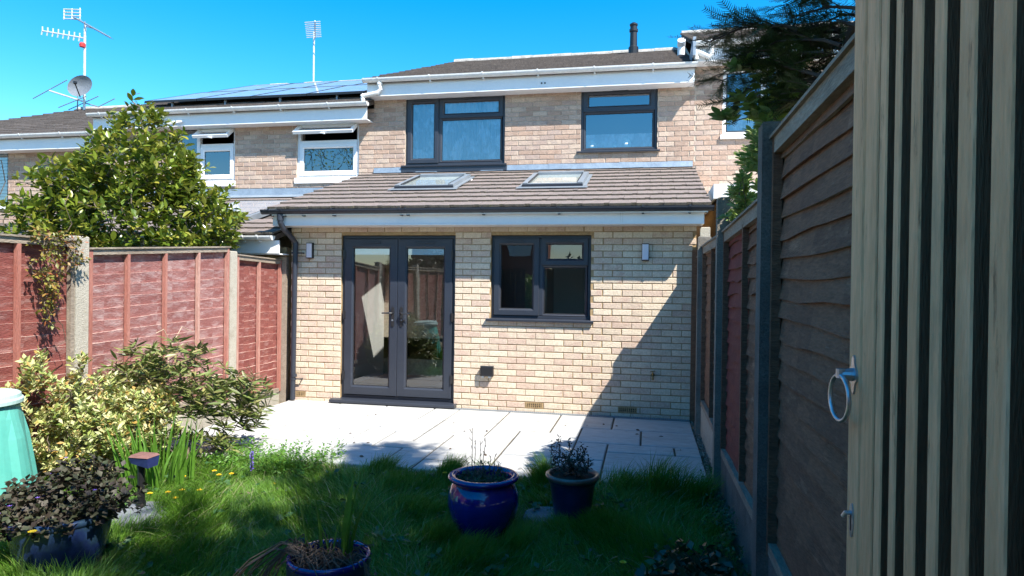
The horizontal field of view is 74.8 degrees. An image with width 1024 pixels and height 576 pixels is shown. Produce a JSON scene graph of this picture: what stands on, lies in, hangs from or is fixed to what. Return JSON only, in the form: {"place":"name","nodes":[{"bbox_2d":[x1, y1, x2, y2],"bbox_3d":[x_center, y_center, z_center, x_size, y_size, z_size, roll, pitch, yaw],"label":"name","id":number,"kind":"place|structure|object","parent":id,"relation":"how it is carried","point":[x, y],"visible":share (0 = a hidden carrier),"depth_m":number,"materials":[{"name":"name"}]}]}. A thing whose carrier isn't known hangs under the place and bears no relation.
{"place":"outdoors","nodes":[
{"label":"outdoors","id":0,"kind":"place"},
{"bbox_2d":[0,557,37,575],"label":"grass","id":1,"kind":"structure","parent":0,"point":[1,573],"depth_m":3.31,"materials":[{"name":"green plant"}]},
{"bbox_2d":[0,545,235,575],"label":"grass","id":2,"kind":"structure","parent":0,"point":[64,572],"depth_m":3.33,"materials":[{"name":"green plant"}]},
{"bbox_2d":[240,534,296,575],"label":"grass","id":3,"kind":"structure","parent":0,"point":[269,560],"depth_m":3.59,"materials":[{"name":"green plant"}]},
{"bbox_2d":[237,472,304,506],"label":"grass","id":4,"kind":"structure","parent":0,"point":[279,489],"depth_m":4.75,"materials":[{"name":"green plant"}]},
{"bbox_2d":[252,447,305,477],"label":"grass","id":5,"kind":"structure","parent":0,"point":[275,461],"depth_m":5.43,"materials":[{"name":"green plant"}]},
{"bbox_2d":[0,442,747,575],"bbox_3d":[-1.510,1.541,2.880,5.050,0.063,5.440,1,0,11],"label":"lawn","id":6,"kind":"structure","parent":0,"point":[382,539],"depth_m":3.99,"materials":[{"name":"plant"}]},
{"bbox_2d":[0,388,37,507],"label":"compost bin","id":7,"kind":"object","parent":6,"relation":"on","point":[17,459],"visible":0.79,"depth_m":4.24,"materials":[{"name":"green plastic"}]},
{"bbox_2d":[20,530,37,574],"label":"dandelion","id":8,"kind":"object","parent":6,"relation":"on","point":[31,531],"visible":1,"depth_m":3.27,"materials":[{"name":"yellow plant"}]},
{"bbox_2d":[0,499,112,575],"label":"garden pot","id":9,"kind":"object","parent":6,"relation":"on","point":[87,536],"visible":0.32,"depth_m":3.42,"materials":[{"name":"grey ceramic"}]},
{"bbox_2d":[0,453,148,542],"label":"potted plant","id":10,"kind":"object","parent":9,"relation":"in","point":[35,505],"visible":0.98,"depth_m":3.54,"materials":[{"name":"brown plant"}]},
{"bbox_2d":[0,345,183,483],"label":"euonymus bush","id":11,"kind":"object","parent":6,"relation":"on","point":[56,409],"visible":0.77,"depth_m":5.13,"materials":[{"name":"yellow plant"}]},
{"bbox_2d":[112,452,168,529],"bbox_3d":[-2.407,1.295,4.364,0.410,0.430,0.410,1,0,11],"label":"solar light","id":12,"kind":"object","parent":6,"relation":"on","point":[141,461],"visible":0.5,"depth_m":4.32,"materials":[{"name":"black plastic"}]},
{"bbox_2d":[103,411,204,497],"bbox_3d":[-2.680,1.237,5.009,0.706,0.589,0.589,1,0,11],"label":"iris clump","id":13,"kind":"object","parent":6,"relation":"on","point":[152,476],"visible":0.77,"depth_m":5.00,"materials":[{"name":"green plant"}]},
{"bbox_2d":[141,482,221,520],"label":"grass","id":14,"kind":"structure","parent":6,"relation":"on","point":[170,501],"depth_m":4.39,"materials":[{"name":"green plant"}]},
{"bbox_2d":[249,451,253,481],"bbox_3d":[-2.007,1.383,5.160,0.040,0.253,0.039,1,0,-25],"label":"flower spike","id":15,"kind":"object","parent":6,"relation":"on","point":[251,458],"visible":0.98,"depth_m":5.16,"materials":[{"name":"purple plant"}]},
{"bbox_2d":[236,488,300,532],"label":"grass","id":16,"kind":"structure","parent":6,"relation":"on","point":[271,514],"depth_m":4.27,"materials":[{"name":"green plant"}]},
{"bbox_2d":[286,539,370,575],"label":"garden pot","id":17,"kind":"object","parent":6,"relation":"on","point":[348,570],"visible":0.54,"depth_m":2.90,"materials":[{"name":"blue ceramic"}]},
{"bbox_2d":[233,459,386,575],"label":"potted plant","id":18,"kind":"object","parent":17,"relation":"in","point":[344,547],"visible":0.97,"depth_m":3.01,"materials":[{"name":"green plant"}]},
{"bbox_2d":[360,448,409,478],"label":"grass","id":19,"kind":"structure","parent":6,"relation":"on","point":[386,460],"depth_m":5.40,"materials":[{"name":"green plant"}]},
{"bbox_2d":[110,414,662,574],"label":"fallen leaves","id":20,"kind":"object","parent":6,"relation":"on","point":[375,573],"visible":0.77,"depth_m":4.53,"materials":[{"name":"brown plant"}]},
{"bbox_2d":[378,463,428,496],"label":"grass","id":21,"kind":"structure","parent":6,"relation":"on","point":[412,481],"depth_m":5.00,"materials":[{"name":"green plant"}]},
{"bbox_2d":[394,486,447,524],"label":"grass","id":22,"kind":"structure","parent":6,"relation":"on","point":[414,504],"depth_m":4.48,"materials":[{"name":"green plant"}]},
{"bbox_2d":[419,511,465,552],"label":"grass","id":23,"kind":"structure","parent":6,"relation":"on","point":[440,530],"depth_m":3.99,"materials":[{"name":"green plant"}]},
{"bbox_2d":[440,526,510,575],"bbox_3d":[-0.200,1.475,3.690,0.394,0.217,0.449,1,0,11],"label":"grass","id":24,"kind":"structure","parent":6,"relation":"on","point":[479,557],"depth_m":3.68,"materials":[{"name":"green plant"}]},
{"bbox_2d":[448,465,518,541],"bbox_3d":[-0.180,1.355,4.183,0.444,0.391,0.444,1,0,11],"label":"garden pot","id":25,"kind":"object","parent":6,"relation":"on","point":[474,506],"visible":0.72,"depth_m":4.01,"materials":[{"name":"ceramic"}]},
{"bbox_2d":[456,428,509,482],"bbox_3d":[-0.176,1.045,4.183,0.363,0.331,0.386,1,0,39],"label":"potted plant","id":26,"kind":"object","parent":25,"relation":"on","point":[482,477],"visible":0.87,"depth_m":4.18,"materials":[{"name":"green plant"}]},
{"bbox_2d":[497,517,545,558],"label":"grass","id":27,"kind":"structure","parent":6,"relation":"on","point":[522,532],"depth_m":3.94,"materials":[{"name":"green plant"}]},
{"bbox_2d":[518,447,556,490],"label":"grass","id":28,"kind":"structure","parent":6,"relation":"on","point":[540,469],"depth_m":5.12,"materials":[{"name":"green plant"}]},
{"bbox_2d":[523,506,553,527],"bbox_3d":[0.247,1.530,4.465,0.339,0.048,0.345,1,0,11],"label":"stepping stone","id":29,"kind":"object","parent":6,"relation":"on","point":[541,510],"visible":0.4,"depth_m":4.49,"materials":[{"name":"grey stone"}]},
{"bbox_2d":[546,466,599,522],"bbox_3d":[0.397,1.379,4.414,0.356,0.325,0.356,1,0,11],"label":"garden pot","id":30,"kind":"object","parent":6,"relation":"on","point":[572,495],"visible":0.83,"depth_m":4.30,"materials":[{"name":"blue ceramic"}]},
{"bbox_2d":[548,434,593,477],"bbox_3d":[0.387,1.117,4.411,0.317,0.294,0.218,1,0,11],"label":"potted plant","id":31,"kind":"object","parent":30,"relation":"in","point":[570,462],"visible":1,"depth_m":4.41,"materials":[{"name":"green plant"}]},
{"bbox_2d":[597,459,656,497],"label":"grass","id":32,"kind":"structure","parent":6,"relation":"on","point":[624,476],"depth_m":5.00,"materials":[{"name":"green plant"}]},
{"bbox_2d":[620,516,694,563],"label":"grass","id":33,"kind":"structure","parent":6,"relation":"on","point":[652,535],"depth_m":3.92,"materials":[{"name":"green plant"}]},
{"bbox_2d":[626,535,739,575],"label":"nettle plant","id":34,"kind":"object","parent":6,"relation":"on","point":[683,564],"visible":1,"depth_m":3.25,"materials":[{"name":"green plant"}]},
{"bbox_2d":[671,460,724,508],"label":"grass","id":35,"kind":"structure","parent":6,"relation":"on","point":[701,490],"depth_m":4.77,"materials":[{"name":"green plant"}]},
{"bbox_2d":[689,420,735,536],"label":"gravel","id":36,"kind":"structure","parent":6,"relation":"on","point":[700,444],"depth_m":5.97,"materials":[{"name":"grey gravel"}]},
{"bbox_2d":[700,459,750,575],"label":"weed plant","id":37,"kind":"object","parent":6,"relation":"on","point":[720,543],"visible":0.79,"depth_m":4.01,"materials":[{"name":"green plant"}]},
{"bbox_2d":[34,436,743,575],"bbox_3d":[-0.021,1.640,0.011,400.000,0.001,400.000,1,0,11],"label":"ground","id":38,"kind":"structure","parent":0,"point":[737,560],"depth_m":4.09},
{"bbox_2d":[0,105,129,222],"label":"terraced house","id":39,"kind":"structure","parent":38,"relation":"on","point":[26,139],"depth_m":12.30,"materials":[{"name":"beige brick"}]},
{"bbox_2d":[0,154,7,208],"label":"window","id":40,"kind":"structure","parent":39,"relation":"in","point":[5,168],"depth_m":12.50,"materials":[{"name":"white plastic"}]},
{"bbox_2d":[33,8,114,109],"bbox_3d":[-11.174,-5.796,16.833,2.411,2.716,0.720,1,0,11],"label":"aerial mast","id":41,"kind":"object","parent":39,"relation":"on","point":[79,85],"visible":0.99,"depth_m":17.01,"materials":[{"name":"metal"}]},
{"bbox_2d":[0,89,251,250],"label":"camellia bush","id":42,"kind":"object","parent":38,"relation":"on","point":[108,190],"visible":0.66,"depth_m":7.35,"materials":[{"name":"green plant"}]},
{"bbox_2d":[0,233,288,479],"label":"fence","id":43,"kind":"object","parent":38,"relation":"on","point":[232,307],"visible":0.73,"depth_m":6.30,"materials":[{"name":"red wood"}]},
{"bbox_2d":[0,160,91,346],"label":"climbing plant","id":44,"kind":"object","parent":43,"relation":"attached to","point":[51,283],"visible":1,"depth_m":5.15,"materials":[{"name":"green plant"}]},
{"bbox_2d":[1,197,293,399],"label":"brick extension","id":45,"kind":"object","parent":38,"relation":"on","point":[261,234],"visible":0.18,"depth_m":8.69,"materials":[{"name":"white plastic"}]},
{"bbox_2d":[98,334,282,459],"bbox_3d":[-2.792,0.970,5.762,1.528,1.150,0.908,1,0,-14],"label":"rhododendron bush","id":46,"kind":"object","parent":38,"relation":"on","point":[247,399],"visible":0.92,"depth_m":5.76,"materials":[{"name":"green plant"}]},
{"bbox_2d":[157,327,191,363],"bbox_3d":[-3.245,0.654,6.417,0.038,0.563,0.502,1,0,11],"label":"dry stem","id":47,"kind":"object","parent":46,"relation":"attached to","point":[169,341],"visible":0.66,"depth_m":6.35,"materials":[{"name":"beige plant"}]},
{"bbox_2d":[86,79,373,247],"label":"terraced house","id":48,"kind":"structure","parent":38,"relation":"on","point":[294,146],"depth_m":11.29,"materials":[{"name":"beige brick"}]},
{"bbox_2d":[167,120,181,124],"bbox_3d":[-5.692,-2.791,11.302,0.235,0.098,0.077,1,0,-11],"label":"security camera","id":49,"kind":"object","parent":48,"relation":"attached to","point":[171,123],"visible":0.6,"depth_m":11.29,"materials":[{"name":"white plastic"}]},
{"bbox_2d":[144,90,246,106],"bbox_3d":[-5.926,-3.588,12.677,1.045,0.703,1.552,1,0,11],"label":"solar panel","id":50,"kind":"object","parent":48,"relation":"attached to","point":[189,97],"visible":0.82,"depth_m":12.37,"materials":[{"name":"blue glass"}]},
{"bbox_2d":[178,128,234,186],"bbox_3d":[-5.295,-2.286,11.505,1.165,1.080,0.308,1,0,11],"label":"window","id":51,"kind":"structure","parent":48,"relation":"in","point":[218,179],"depth_m":11.51,"materials":[{"name":"white plastic"}]},
{"bbox_2d":[197,88,292,104],"bbox_3d":[-4.890,-3.573,12.469,1.045,0.703,1.552,1,0,11],"label":"solar panel","id":52,"kind":"object","parent":48,"relation":"attached to","point":[247,94],"visible":0.86,"depth_m":12.13,"materials":[{"name":"blue glass"}]},
{"bbox_2d":[211,83,292,91],"bbox_3d":[-5.496,-4.226,14.190,1.045,0.630,1.552,1,0,11],"label":"solar panel","id":53,"kind":"object","parent":48,"relation":"attached to","point":[253,87],"visible":0.61,"depth_m":14.19,"materials":[{"name":"blue glass"}]},
{"bbox_2d":[256,81,335,89],"bbox_3d":[-4.461,-4.211,13.982,1.045,0.630,1.552,1,0,11],"label":"solar panel","id":54,"kind":"object","parent":48,"relation":"attached to","point":[297,85],"visible":0.61,"depth_m":13.97,"materials":[{"name":"blue glass"}]},
{"bbox_2d":[251,85,346,101],"bbox_3d":[-3.855,-3.558,12.261,1.045,0.703,1.552,1,0,11],"label":"solar panel","id":55,"kind":"object","parent":48,"relation":"attached to","point":[304,91],"visible":0.81,"depth_m":11.92,"materials":[{"name":"blue glass"}]},
{"bbox_2d":[305,21,320,81],"bbox_3d":[-4.668,-5.471,15.715,0.350,1.450,1.159,1,0,-15],"label":"tv aerial","id":56,"kind":"object","parent":48,"relation":"on","point":[314,33],"visible":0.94,"depth_m":16.04,"materials":[{"name":"metal"}]},
{"bbox_2d":[292,123,358,183],"bbox_3d":[-3.071,-2.274,11.052,1.155,1.070,0.320,1,0,11],"label":"window","id":57,"kind":"structure","parent":48,"relation":"in","point":[326,176],"depth_m":11.10,"materials":[{"name":"white plastic"}]},
{"bbox_2d":[303,80,362,87],"bbox_3d":[-3.426,-4.196,13.774,1.045,0.630,1.552,1,0,11],"label":"solar panel","id":58,"kind":"object","parent":48,"relation":"attached to","point":[344,83],"visible":0.5,"depth_m":13.66,"materials":[{"name":"blue glass"}]},
{"bbox_2d":[307,84,366,99],"bbox_3d":[-2.820,-3.544,12.053,1.045,0.703,1.552,1,0,11],"label":"solar panel","id":59,"kind":"object","parent":48,"relation":"attached to","point":[350,89],"visible":0.7,"depth_m":11.52,"materials":[{"name":"blue glass"}]},
{"bbox_2d":[703,184,756,237],"bbox_3d":[4.899,0.100,8.227,4.930,2.460,2.500,1,0,11],"label":"brick extension","id":60,"kind":"object","parent":38,"relation":"on","point":[716,191],"visible":0.02,"depth_m":8.02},
{"bbox_2d":[716,85,795,222],"bbox_3d":[1.762,0.006,4.580,0.677,2.619,1.647,1,0,11],"label":"laurel bush","id":61,"kind":"object","parent":38,"relation":"on","point":[742,196],"visible":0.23,"depth_m":4.51,"materials":[{"name":"green plant"}]},
{"bbox_2d":[666,0,854,126],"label":"yew tree","id":62,"kind":"object","parent":38,"relation":"on","point":[792,39],"visible":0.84,"depth_m":3.09,"materials":[{"name":"green plant"}]},
{"bbox_2d":[708,50,832,129],"bbox_3d":[1.412,-0.643,3.441,0.998,1.129,0.521,0,0,-36],"label":"bay branch bush","id":63,"kind":"object","parent":62,"relation":"attached to","point":[751,107],"visible":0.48,"depth_m":3.25,"materials":[{"name":"green plant"}]},
{"bbox_2d":[677,21,852,249],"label":"terraced house","id":64,"kind":"structure","parent":38,"relation":"on","point":[717,144],"depth_m":9.90,"materials":[{"name":"beige brick"}]},
{"bbox_2d":[720,70,765,138],"bbox_3d":[3.672,-2.700,9.809,1.198,1.035,0.200,1,0,11],"label":"window","id":65,"kind":"structure","parent":64,"relation":"in","point":[728,132],"depth_m":9.90,"materials":[{"name":"white plastic"}]},
{"bbox_2d":[690,33,854,575],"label":"fence","id":66,"kind":"object","parent":38,"relation":"on","point":[770,307],"visible":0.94,"depth_m":2.90,"materials":[{"name":"brown wood"}]},
{"bbox_2d":[828,0,1023,575],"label":"garden gate","id":67,"kind":"structure","parent":66,"relation":"attached to","point":[933,373],"depth_m":1.06,"materials":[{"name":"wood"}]},
{"bbox_2d":[0,0,854,119],"label":"sky","id":68,"kind":"structure","parent":0,"point":[157,49],"materials":[{"name":"blue"}]},
{"bbox_2d":[162,400,707,489],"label":"patio","id":69,"kind":"structure","parent":0,"point":[512,439],"depth_m":6.64,"materials":[{"name":"stone"}]},
{"bbox_2d":[189,432,347,479],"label":"weeds","id":70,"kind":"object","parent":69,"relation":"on","point":[258,453],"visible":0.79,"depth_m":5.51,"materials":[{"name":"green plant"}]},
{"bbox_2d":[260,161,714,419],"bbox_3d":[0.025,-0.222,10.172,5.364,3.417,5.083,1,0,11],"label":"brick extension","id":71,"kind":"object","parent":69,"relation":"on","point":[560,295],"visible":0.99,"depth_m":8.09,"materials":[{"name":"brick"}]},
{"bbox_2d":[306,243,313,257],"bbox_3d":[-2.562,-0.474,8.494,0.084,0.198,0.062,1,0,11],"label":"wall light","id":72,"kind":"object","parent":71,"relation":"attached to","point":[309,250],"visible":1,"depth_m":8.47,"materials":[{"name":"silver plastic"}]},
{"bbox_2d":[329,236,456,408],"bbox_3d":[-1.454,0.398,8.308,1.620,2.096,0.235,1,0,11],"label":"french door","id":73,"kind":"structure","parent":71,"relation":"in","point":[398,248],"depth_m":8.32,"materials":[{"name":"plastic"}]},
{"bbox_2d":[384,337,442,359],"bbox_3d":[-1.488,1.107,11.064,1.140,0.600,0.500,1,0,11],"label":"plant","id":74,"kind":"object","parent":71,"relation":"on","point":[417,349],"visible":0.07,"depth_m":10.79,"materials":[{"name":"green plant"}]},
{"bbox_2d":[480,366,493,377],"bbox_3d":[-0.299,1.004,8.036,0.160,0.142,0.076,1,0,11],"label":"outdoor socket","id":75,"kind":"object","parent":71,"relation":"attached to","point":[488,371],"visible":1,"depth_m":8.00,"materials":[{"name":"black plastic"}]},
{"bbox_2d":[485,236,593,323],"bbox_3d":[0.336,-0.111,7.983,1.287,1.029,0.173,1,0,11],"label":"kitchen window","id":76,"kind":"structure","parent":71,"relation":"in","point":[540,261],"depth_m":7.99,"materials":[{"name":"plastic"}]},
{"bbox_2d":[642,243,648,260],"bbox_3d":[1.528,-0.410,7.673,0.084,0.198,0.062,1,0,11],"label":"wall light","id":77,"kind":"object","parent":71,"relation":"attached to","point":[645,251],"visible":1,"depth_m":7.64,"materials":[{"name":"silver plastic"}]},
{"bbox_2d":[336,403,689,421],"bbox_3d":[-0.126,1.480,7.990,4.350,0.032,0.075,1,0,11],"label":"drain channel","id":78,"kind":"object","parent":69,"relation":"in","point":[613,417],"visible":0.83,"depth_m":7.82,"materials":[{"name":"grey metal"}]},
{"bbox_2d":[432,451,469,482],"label":"grass","id":79,"kind":"structure","parent":0,"point":[450,465],"depth_m":5.28,"materials":[{"name":"green plant"}]},
{"bbox_2d":[360,22,697,375],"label":"terraced house","id":80,"kind":"structure","parent":0,"point":[633,103],"depth_m":10.56,"materials":[{"name":"beige brick"}]},
{"bbox_2d":[401,95,506,172],"bbox_3d":[-0.916,-2.461,10.723,1.747,1.235,0.190,1,0,11],"label":"window","id":81,"kind":"structure","parent":80,"relation":"in","point":[460,133],"depth_m":10.74,"materials":[{"name":"plastic"}]},
{"bbox_2d":[577,89,659,152],"bbox_3d":[1.632,-2.562,10.247,1.245,1.010,0.261,1,0,11],"label":"window","id":82,"kind":"structure","parent":80,"relation":"in","point":[637,142],"depth_m":10.21,"materials":[{"name":"plastic"}]},
{"bbox_2d":[533,509,598,541],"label":"grass","id":83,"kind":"structure","parent":0,"point":[567,522],"depth_m":4.12,"materials":[{"name":"green plant"}]},
{"bbox_2d":[573,501,641,545],"bbox_3d":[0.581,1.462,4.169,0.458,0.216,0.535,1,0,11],"label":"grass","id":84,"kind":"structure","parent":0,"point":[622,521],"depth_m":4.12,"materials":[{"name":"green plant"}]},
{"bbox_2d":[631,450,702,504],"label":"grass","id":85,"kind":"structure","parent":0,"point":[659,479],"depth_m":4.86,"materials":[{"name":"green plant"}]}
]}

